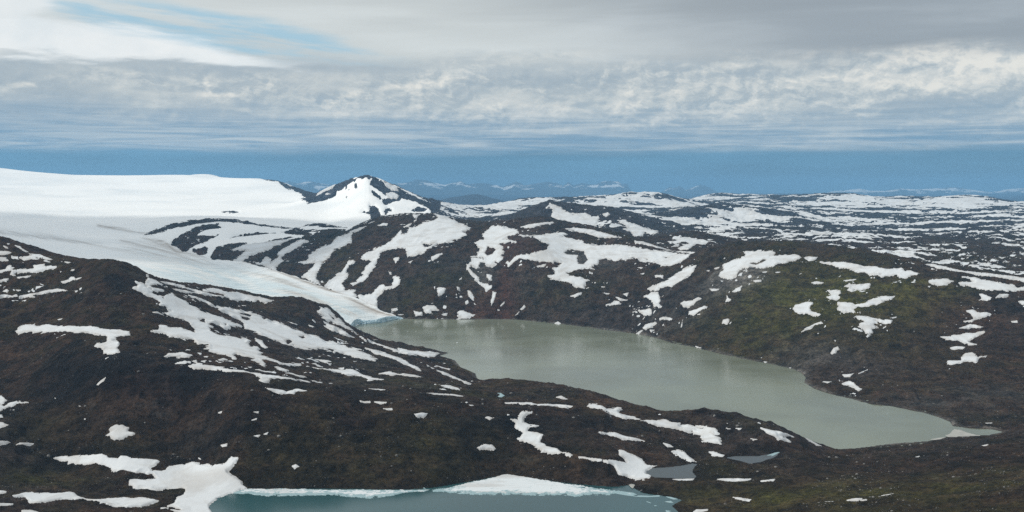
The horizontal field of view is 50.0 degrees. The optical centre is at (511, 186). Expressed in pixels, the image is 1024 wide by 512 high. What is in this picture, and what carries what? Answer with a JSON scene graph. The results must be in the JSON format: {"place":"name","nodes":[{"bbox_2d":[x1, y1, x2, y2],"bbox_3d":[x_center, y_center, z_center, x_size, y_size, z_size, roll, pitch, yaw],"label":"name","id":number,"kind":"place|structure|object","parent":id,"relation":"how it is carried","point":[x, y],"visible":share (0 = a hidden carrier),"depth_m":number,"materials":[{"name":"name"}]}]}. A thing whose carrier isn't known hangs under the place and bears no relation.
{"place":"outdoors","nodes":[
{"label":"outdoors","id":0,"kind":"place"},
{"bbox_2d":[209,477,680,511],"bbox_3d":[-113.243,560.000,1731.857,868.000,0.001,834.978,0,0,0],"label":"lake","id":1,"kind":"structure","parent":0,"point":[429,500],"depth_m":1937.15,"materials":[{"name":"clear liquid"}]},
{"bbox_2d":[234,488,427,498],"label":"ice sheet","id":2,"kind":"object","parent":1,"relation":"on","point":[363,493],"visible":1,"depth_m":2003.84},
{"bbox_2d":[433,474,627,496],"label":"ice sheet","id":3,"kind":"object","parent":1,"relation":"on","point":[505,484],"visible":1,"depth_m":2030.35,"materials":[{"name":"snow"}]},
{"bbox_2d":[615,492,636,495],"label":"ice floe","id":4,"kind":"object","parent":1,"relation":"on","point":[630,494],"visible":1,"depth_m":1993.52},
{"bbox_2d":[636,495,659,496],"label":"ice floe","id":5,"kind":"object","parent":1,"relation":"on","point":[648,496],"visible":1,"depth_m":1980.10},
{"bbox_2d":[284,179,632,195],"bbox_3d":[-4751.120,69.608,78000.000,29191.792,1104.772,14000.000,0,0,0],"label":"mountains","id":6,"kind":"structure","parent":0,"point":[420,187],"depth_m":75396.89,"materials":[{"name":"stone"}]},
{"bbox_2d":[0,175,1023,511],"bbox_3d":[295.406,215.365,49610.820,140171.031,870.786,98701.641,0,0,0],"label":"terrain","id":7,"kind":"structure","parent":0,"point":[50,385],"depth_m":2935.32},
{"bbox_2d":[0,422,7,427],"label":"snow patch","id":8,"kind":"object","parent":7,"relation":"on","point":[2,424],"visible":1,"depth_m":2274.19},
{"bbox_2d":[0,441,10,444],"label":"snow patch","id":9,"kind":"object","parent":7,"relation":"on","point":[4,442],"visible":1,"depth_m":2162.20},
{"bbox_2d":[0,251,11,254],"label":"snow patch","id":10,"kind":"object","parent":7,"relation":"on","point":[4,252],"visible":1,"depth_m":3510.75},
{"bbox_2d":[0,503,12,505],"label":"snow patch","id":11,"kind":"object","parent":7,"relation":"on","point":[5,504],"visible":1,"depth_m":1861.33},
{"bbox_2d":[0,294,17,297],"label":"snow patch","id":12,"kind":"object","parent":7,"relation":"on","point":[6,296],"visible":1,"depth_m":3225.40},
{"bbox_2d":[0,396,28,410],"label":"snow patch","id":13,"kind":"object","parent":7,"relation":"on","point":[3,400],"visible":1,"depth_m":2425.97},
{"bbox_2d":[16,443,33,445],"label":"snow patch","id":14,"kind":"object","parent":7,"relation":"on","point":[28,444],"visible":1,"depth_m":2206.34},
{"bbox_2d":[0,264,56,275],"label":"snow patch","id":15,"kind":"object","parent":7,"relation":"on","point":[39,268],"visible":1,"depth_m":3399.24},
{"bbox_2d":[19,253,52,259],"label":"snow patch","id":16,"kind":"object","parent":7,"relation":"on","point":[32,256],"visible":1,"depth_m":3503.55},
{"bbox_2d":[19,288,65,298],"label":"snow patch","id":17,"kind":"object","parent":7,"relation":"on","point":[30,295],"visible":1,"depth_m":3230.27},
{"bbox_2d":[12,492,85,502],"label":"snow patch","id":18,"kind":"object","parent":7,"relation":"on","point":[33,497],"visible":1,"depth_m":1920.65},
{"bbox_2d":[61,277,81,282],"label":"snow patch","id":19,"kind":"object","parent":7,"relation":"on","point":[70,279],"visible":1,"depth_m":3292.53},
{"bbox_2d":[16,324,129,354],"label":"snow patch","id":20,"kind":"object","parent":7,"relation":"on","point":[110,345],"visible":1,"depth_m":2819.94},
{"bbox_2d":[106,424,134,439],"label":"snow patch","id":21,"kind":"object","parent":7,"relation":"on","point":[119,432],"visible":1,"depth_m":2230.46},
{"bbox_2d":[86,497,158,507],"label":"snow patch","id":22,"kind":"object","parent":7,"relation":"on","point":[126,502],"visible":1,"depth_m":1918.33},
{"bbox_2d":[53,454,246,511],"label":"snow patch","id":23,"kind":"object","parent":7,"relation":"on","point":[204,486],"visible":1,"depth_m":2060.87,"materials":[{"name":"snow"}]},
{"bbox_2d":[145,278,163,292],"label":"snow patch","id":24,"kind":"object","parent":7,"relation":"on","point":[149,282],"visible":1,"depth_m":3233.48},
{"bbox_2d":[164,352,192,357],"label":"snow patch","id":25,"kind":"object","parent":7,"relation":"on","point":[182,355],"visible":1,"depth_m":2582.60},
{"bbox_2d":[161,281,221,296],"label":"snow patch","id":26,"kind":"object","parent":7,"relation":"on","point":[195,290],"visible":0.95,"depth_m":3570.09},
{"bbox_2d":[132,281,300,366],"bbox_3d":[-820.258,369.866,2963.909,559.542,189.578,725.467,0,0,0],"label":"snow patch","id":27,"kind":"object","parent":7,"relation":"on","point":[193,316],"visible":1,"depth_m":2953.99,"materials":[{"name":"snow"}]},
{"bbox_2d":[0,168,441,325],"bbox_3d":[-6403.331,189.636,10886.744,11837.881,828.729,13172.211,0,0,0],"label":"glacier","id":28,"kind":"object","parent":7,"relation":"on","point":[116,217],"visible":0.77,"depth_m":8080.65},
{"bbox_2d":[384,182,398,191],"bbox_3d":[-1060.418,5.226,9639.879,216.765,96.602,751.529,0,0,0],"label":"snow patch","id":29,"kind":"object","parent":28,"relation":"on","point":[391,187],"visible":0.72,"depth_m":9374.72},
{"bbox_2d":[386,192,398,198],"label":"snow patch","id":30,"kind":"object","parent":28,"relation":"on","point":[392,195],"visible":1,"depth_m":9149.82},
{"bbox_2d":[203,288,273,303],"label":"snow patch","id":31,"kind":"object","parent":7,"relation":"on","point":[237,296],"visible":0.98,"depth_m":3861.26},
{"bbox_2d":[230,239,290,260],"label":"snow patch","id":32,"kind":"object","parent":7,"relation":"on","point":[253,249],"visible":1,"depth_m":6430.91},
{"bbox_2d":[188,363,332,383],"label":"snow patch","id":33,"kind":"object","parent":7,"relation":"on","point":[264,378],"visible":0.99,"depth_m":2456.38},
{"bbox_2d":[255,338,267,347],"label":"snow patch","id":34,"kind":"object","parent":7,"relation":"on","point":[260,342],"visible":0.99,"depth_m":3034.29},
{"bbox_2d":[249,239,308,270],"bbox_3d":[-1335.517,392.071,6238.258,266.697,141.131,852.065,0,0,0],"label":"snow patch","id":35,"kind":"object","parent":7,"relation":"on","point":[269,263],"visible":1,"depth_m":6175.44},
{"bbox_2d":[275,366,288,371],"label":"snow patch","id":36,"kind":"object","parent":7,"relation":"on","point":[281,369],"visible":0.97,"depth_m":2605.05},
{"bbox_2d":[188,295,376,360],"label":"snow patch","id":37,"kind":"object","parent":7,"relation":"on","point":[282,333],"visible":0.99,"depth_m":3412.59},
{"bbox_2d":[265,387,306,394],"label":"snow patch","id":38,"kind":"object","parent":7,"relation":"on","point":[282,392],"visible":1,"depth_m":2324.13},
{"bbox_2d":[298,232,352,284],"bbox_3d":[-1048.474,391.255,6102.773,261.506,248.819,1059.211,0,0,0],"label":"snow patch","id":39,"kind":"object","parent":7,"relation":"on","point":[318,256],"visible":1,"depth_m":6138.24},
{"bbox_2d":[316,184,335,195],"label":"snow patch","id":40,"kind":"object","parent":7,"relation":"on","point":[326,189],"visible":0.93,"depth_m":9692.94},
{"bbox_2d":[323,321,354,337],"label":"snow patch","id":41,"kind":"object","parent":7,"relation":"on","point":[342,332],"visible":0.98,"depth_m":3846.55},
{"bbox_2d":[324,260,356,297],"bbox_3d":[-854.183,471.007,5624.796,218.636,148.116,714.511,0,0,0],"label":"snow patch","id":42,"kind":"object","parent":7,"relation":"on","point":[336,282],"visible":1,"depth_m":5632.12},
{"bbox_2d":[317,306,366,341],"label":"snow patch","id":43,"kind":"object","parent":7,"relation":"on","point":[326,313],"visible":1,"depth_m":3958.31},
{"bbox_2d":[306,366,383,380],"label":"snow patch","id":44,"kind":"object","parent":7,"relation":"on","point":[349,372],"visible":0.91,"depth_m":2831.38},
{"bbox_2d":[349,226,366,232],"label":"snow patch","id":45,"kind":"object","parent":7,"relation":"on","point":[356,230],"visible":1,"depth_m":6607.29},
{"bbox_2d":[358,276,400,306],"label":"snow patch","id":46,"kind":"object","parent":7,"relation":"on","point":[370,299],"visible":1,"depth_m":5356.73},
{"bbox_2d":[365,347,420,370],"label":"snow patch","id":47,"kind":"object","parent":7,"relation":"on","point":[385,354],"visible":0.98,"depth_m":3410.15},
{"bbox_2d":[379,371,420,377],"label":"snow patch","id":48,"kind":"object","parent":7,"relation":"on","point":[390,373],"visible":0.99,"depth_m":2948.42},
{"bbox_2d":[368,339,439,357],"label":"snow patch","id":49,"kind":"object","parent":7,"relation":"on","point":[428,354],"visible":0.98,"depth_m":3718.52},
{"bbox_2d":[350,214,470,285],"bbox_3d":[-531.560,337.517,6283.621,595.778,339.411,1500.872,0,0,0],"label":"snow patch","id":50,"kind":"object","parent":7,"relation":"on","point":[440,229],"visible":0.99,"depth_m":6134.04,"materials":[{"name":"snow"}]},
{"bbox_2d":[415,413,427,417],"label":"snow patch","id":51,"kind":"object","parent":7,"relation":"on","point":[421,415],"visible":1,"depth_m":2287.16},
{"bbox_2d":[422,305,438,313],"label":"snow patch","id":52,"kind":"object","parent":7,"relation":"on","point":[428,308],"visible":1,"depth_m":5047.87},
{"bbox_2d":[431,253,441,260],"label":"snow patch","id":53,"kind":"object","parent":7,"relation":"on","point":[436,256],"visible":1,"depth_m":5722.59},
{"bbox_2d":[437,287,445,295],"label":"snow patch","id":54,"kind":"object","parent":7,"relation":"on","point":[440,290],"visible":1,"depth_m":5198.52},
{"bbox_2d":[430,393,460,396],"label":"snow patch","id":55,"kind":"object","parent":7,"relation":"on","point":[445,394],"visible":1,"depth_m":2486.13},
{"bbox_2d":[420,362,471,384],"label":"snow patch","id":56,"kind":"object","parent":7,"relation":"on","point":[453,377],"visible":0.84,"depth_m":3206.09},
{"bbox_2d":[441,385,459,389],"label":"snow patch","id":57,"kind":"object","parent":7,"relation":"on","point":[450,387],"visible":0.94,"depth_m":2725.41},
{"bbox_2d":[456,310,474,319],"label":"snow patch","id":58,"kind":"object","parent":7,"relation":"on","point":[463,314],"visible":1,"depth_m":4994.02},
{"bbox_2d":[467,290,473,300],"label":"snow patch","id":59,"kind":"object","parent":7,"relation":"on","point":[470,295],"visible":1,"depth_m":5175.75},
{"bbox_2d":[466,257,491,291],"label":"snow patch","id":60,"kind":"object","parent":7,"relation":"on","point":[475,263],"visible":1,"depth_m":5498.91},
{"bbox_2d":[477,444,495,450],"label":"snow patch","id":61,"kind":"object","parent":7,"relation":"on","point":[488,447],"visible":1,"depth_m":2206.86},
{"bbox_2d":[491,291,495,304],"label":"snow patch","id":62,"kind":"object","parent":7,"relation":"on","point":[493,296],"visible":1,"depth_m":5140.21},
{"bbox_2d":[471,225,518,267],"bbox_3d":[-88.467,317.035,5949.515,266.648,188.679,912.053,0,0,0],"label":"snow patch","id":63,"kind":"object","parent":7,"relation":"on","point":[495,236],"visible":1,"depth_m":5897.90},
{"bbox_2d":[0,239,1023,511],"bbox_3d":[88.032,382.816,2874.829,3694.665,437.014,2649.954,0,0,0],"label":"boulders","id":64,"kind":"object","parent":7,"relation":"on","point":[572,417],"visible":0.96,"depth_m":2281.74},
{"bbox_2d":[0,207,1023,423],"bbox_3d":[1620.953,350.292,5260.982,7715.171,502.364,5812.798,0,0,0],"label":"snow flecks","id":65,"kind":"object","parent":7,"relation":"on","point":[444,306],"visible":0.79,"depth_m":3816.34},
{"bbox_2d":[521,222,553,227],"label":"snow patch","id":66,"kind":"object","parent":7,"relation":"on","point":[533,225],"visible":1,"depth_m":6158.91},
{"bbox_2d":[505,402,572,408],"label":"snow patch","id":67,"kind":"object","parent":7,"relation":"on","point":[555,405],"visible":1,"depth_m":2489.45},
{"bbox_2d":[510,411,572,457],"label":"snow patch","id":68,"kind":"object","parent":7,"relation":"on","point":[529,437],"visible":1,"depth_m":2259.85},
{"bbox_2d":[546,203,600,226],"bbox_3d":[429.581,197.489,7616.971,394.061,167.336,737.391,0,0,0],"label":"snow patch","id":69,"kind":"object","parent":7,"relation":"on","point":[559,213],"visible":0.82,"depth_m":7608.28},
{"bbox_2d":[565,227,621,237],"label":"snow patch","id":70,"kind":"object","parent":7,"relation":"on","point":[599,234],"visible":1,"depth_m":6006.85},
{"bbox_2d":[506,231,690,288],"bbox_3d":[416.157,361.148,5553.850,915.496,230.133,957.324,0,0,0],"label":"snow patch","id":71,"kind":"object","parent":7,"relation":"on","point":[559,246],"visible":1,"depth_m":5481.06,"materials":[{"name":"snow"}]},
{"bbox_2d":[571,450,654,480],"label":"snow patch","id":72,"kind":"object","parent":7,"relation":"on","point":[632,466],"visible":1,"depth_m":2128.03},
{"bbox_2d":[606,300,620,305],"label":"snow patch","id":73,"kind":"object","parent":7,"relation":"on","point":[614,302],"visible":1,"depth_m":4871.30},
{"bbox_2d":[599,432,644,441],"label":"snow patch","id":74,"kind":"object","parent":7,"relation":"on","point":[618,435],"visible":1,"depth_m":2301.83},
{"bbox_2d":[617,219,657,235],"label":"snow patch","id":75,"kind":"object","parent":7,"relation":"on","point":[635,230],"visible":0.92,"depth_m":7423.29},
{"bbox_2d":[638,308,651,315],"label":"snow patch","id":76,"kind":"object","parent":7,"relation":"on","point":[648,311],"visible":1,"depth_m":4664.52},
{"bbox_2d":[643,322,656,329],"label":"snow patch","id":77,"kind":"object","parent":7,"relation":"on","point":[648,325],"visible":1,"depth_m":4501.53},
{"bbox_2d":[644,292,661,307],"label":"snow patch","id":78,"kind":"object","parent":7,"relation":"on","point":[654,297],"visible":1,"depth_m":4797.85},
{"bbox_2d":[587,403,721,443],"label":"snow patch","id":79,"kind":"object","parent":7,"relation":"on","point":[707,434],"visible":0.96,"depth_m":2462.58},
{"bbox_2d":[634,240,694,253],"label":"snow patch","id":80,"kind":"object","parent":7,"relation":"on","point":[642,242],"visible":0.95,"depth_m":5720.16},
{"bbox_2d":[659,317,671,320],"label":"snow patch","id":81,"kind":"object","parent":7,"relation":"on","point":[666,318],"visible":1,"depth_m":4506.15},
{"bbox_2d":[647,265,695,290],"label":"snow patch","id":82,"kind":"object","parent":7,"relation":"on","point":[684,273],"visible":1,"depth_m":4941.96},
{"bbox_2d":[646,463,696,478],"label":"tarn","id":83,"kind":"structure","parent":7,"relation":"in","point":[682,472],"depth_m":2123.87,"materials":[{"name":"liquid"}]},
{"bbox_2d":[671,449,695,461],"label":"snow patch","id":84,"kind":"object","parent":7,"relation":"on","point":[681,454],"visible":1,"depth_m":2238.43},
{"bbox_2d":[678,243,695,249],"bbox_3d":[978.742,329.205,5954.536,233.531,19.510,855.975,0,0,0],"label":"snow patch","id":85,"kind":"object","parent":7,"relation":"on","point":[687,246],"visible":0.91,"depth_m":5970.97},
{"bbox_2d":[680,297,700,307],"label":"snow patch","id":86,"kind":"object","parent":7,"relation":"on","point":[687,304],"visible":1,"depth_m":4574.64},
{"bbox_2d":[688,306,706,315],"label":"snow patch","id":87,"kind":"object","parent":7,"relation":"on","point":[694,312],"visible":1,"depth_m":4445.72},
{"bbox_2d":[693,509,707,511],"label":"snow patch","id":88,"kind":"object","parent":7,"relation":"on","point":[699,510],"visible":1,"depth_m":1883.42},
{"bbox_2d":[709,451,723,456],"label":"snow patch","id":89,"kind":"object","parent":7,"relation":"on","point":[713,453],"visible":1,"depth_m":2233.96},
{"bbox_2d":[441,191,1023,274],"bbox_3d":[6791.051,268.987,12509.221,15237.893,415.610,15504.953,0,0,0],"label":"snow cover","id":90,"kind":"object","parent":7,"relation":"on","point":[742,214],"visible":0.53,"depth_m":9959.33,"materials":[{"name":"snow"}]},
{"bbox_2d":[717,478,750,481],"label":"snow patch","id":91,"kind":"object","parent":7,"relation":"on","point":[732,479],"visible":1,"depth_m":2052.69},
{"bbox_2d":[733,497,750,501],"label":"snow patch","id":92,"kind":"object","parent":7,"relation":"on","point":[742,499],"visible":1,"depth_m":1932.06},
{"bbox_2d":[727,453,778,463],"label":"tarn","id":93,"kind":"structure","parent":7,"relation":"in","point":[751,459],"depth_m":2208.87,"materials":[{"name":"liquid"}]},
{"bbox_2d":[719,250,801,279],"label":"snow patch","id":94,"kind":"object","parent":7,"relation":"on","point":[732,268],"visible":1,"depth_m":4819.04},
{"bbox_2d":[760,427,793,442],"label":"snow patch","id":95,"kind":"object","parent":7,"relation":"on","point":[779,435],"visible":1,"depth_m":2353.55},
{"bbox_2d":[793,302,820,316],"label":"snow patch","id":96,"kind":"object","parent":7,"relation":"on","point":[803,308],"visible":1,"depth_m":4154.04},
{"bbox_2d":[805,256,816,260],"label":"snow patch","id":97,"kind":"object","parent":7,"relation":"on","point":[809,258],"visible":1,"depth_m":4811.28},
{"bbox_2d":[801,322,822,331],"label":"snow patch","id":98,"kind":"object","parent":7,"relation":"on","point":[809,327],"visible":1,"depth_m":3947.30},
{"bbox_2d":[827,289,840,299],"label":"snow patch","id":99,"kind":"object","parent":7,"relation":"on","point":[834,294],"visible":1,"depth_m":4270.15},
{"bbox_2d":[831,346,838,353],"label":"snow patch","id":100,"kind":"object","parent":7,"relation":"on","point":[834,350],"visible":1,"depth_m":3644.44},
{"bbox_2d":[842,381,860,390],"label":"snow patch","id":101,"kind":"object","parent":7,"relation":"on","point":[851,384],"visible":1,"depth_m":3267.86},
{"bbox_2d":[847,498,861,500],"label":"snow patch","id":102,"kind":"object","parent":7,"relation":"on","point":[855,499],"visible":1,"depth_m":1806.99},
{"bbox_2d":[844,283,870,291],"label":"snow patch","id":103,"kind":"object","parent":7,"relation":"on","point":[859,287],"visible":1,"depth_m":4319.85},
{"bbox_2d":[837,296,894,313],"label":"snow patch","id":104,"kind":"object","parent":7,"relation":"on","point":[844,307],"visible":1,"depth_m":4099.16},
{"bbox_2d":[855,316,877,333],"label":"snow patch","id":105,"kind":"object","parent":7,"relation":"on","point":[867,325],"visible":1,"depth_m":3884.33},
{"bbox_2d":[820,261,917,278],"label":"snow patch","id":106,"kind":"object","parent":7,"relation":"on","point":[880,272],"visible":1,"depth_m":4496.51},
{"bbox_2d":[875,318,892,323],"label":"snow patch","id":107,"kind":"object","parent":7,"relation":"on","point":[886,321],"visible":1,"depth_m":3904.23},
{"bbox_2d":[929,278,953,285],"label":"snow patch","id":108,"kind":"object","parent":7,"relation":"on","point":[941,282],"visible":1,"depth_m":4293.65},
{"bbox_2d":[950,346,964,349],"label":"snow patch","id":109,"kind":"object","parent":7,"relation":"on","point":[956,347],"visible":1,"depth_m":3648.14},
{"bbox_2d":[940,331,984,343],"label":"snow patch","id":110,"kind":"object","parent":7,"relation":"on","point":[964,338],"visible":1,"depth_m":3748.56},
{"bbox_2d":[946,429,979,436],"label":"sandbank","id":111,"kind":"structure","parent":7,"relation":"on","point":[955,433],"depth_m":2651.09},
{"bbox_2d":[946,352,985,364],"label":"snow patch","id":112,"kind":"object","parent":7,"relation":"on","point":[969,357],"visible":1,"depth_m":3510.96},
{"bbox_2d":[961,324,981,328],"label":"snow patch","id":113,"kind":"object","parent":7,"relation":"on","point":[969,326],"visible":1,"depth_m":3854.06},
{"bbox_2d":[926,264,1023,281],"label":"snow patch","id":114,"kind":"object","parent":7,"relation":"on","point":[983,274],"visible":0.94,"depth_m":4392.55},
{"bbox_2d":[963,309,990,322],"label":"snow patch","id":115,"kind":"object","parent":7,"relation":"on","point":[976,315],"visible":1,"depth_m":3959.61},
{"bbox_2d":[979,293,991,300],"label":"snow patch","id":116,"kind":"object","parent":7,"relation":"on","point":[985,297],"visible":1,"depth_m":4119.30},
{"bbox_2d":[958,276,1023,291],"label":"snow patch","id":117,"kind":"object","parent":7,"relation":"on","point":[979,283],"visible":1,"depth_m":4233.06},
{"bbox_2d":[996,294,1008,297],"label":"snow patch","id":118,"kind":"object","parent":7,"relation":"on","point":[1002,295],"visible":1,"depth_m":4115.82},
{"bbox_2d":[0,0,1023,192],"label":"sky","id":119,"kind":"structure","parent":0,"point":[725,96],"materials":[{"name":"blue"}]},
{"bbox_2d":[354,319,1000,448],"bbox_3d":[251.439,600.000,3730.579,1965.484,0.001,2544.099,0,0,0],"label":"lake","id":120,"kind":"structure","parent":0,"point":[652,372],"depth_m":3497.13,"materials":[{"name":"liquid"}]},
{"bbox_2d":[660,185,717,194],"bbox_3d":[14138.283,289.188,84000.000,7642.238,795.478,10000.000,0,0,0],"label":"mountains","id":121,"kind":"structure","parent":0,"point":[700,189],"depth_m":81993.21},
{"bbox_2d":[811,187,1023,193],"bbox_3d":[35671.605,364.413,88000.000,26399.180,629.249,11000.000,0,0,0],"label":"mountains","id":122,"kind":"structure","parent":0,"point":[952,190],"depth_m":85578.35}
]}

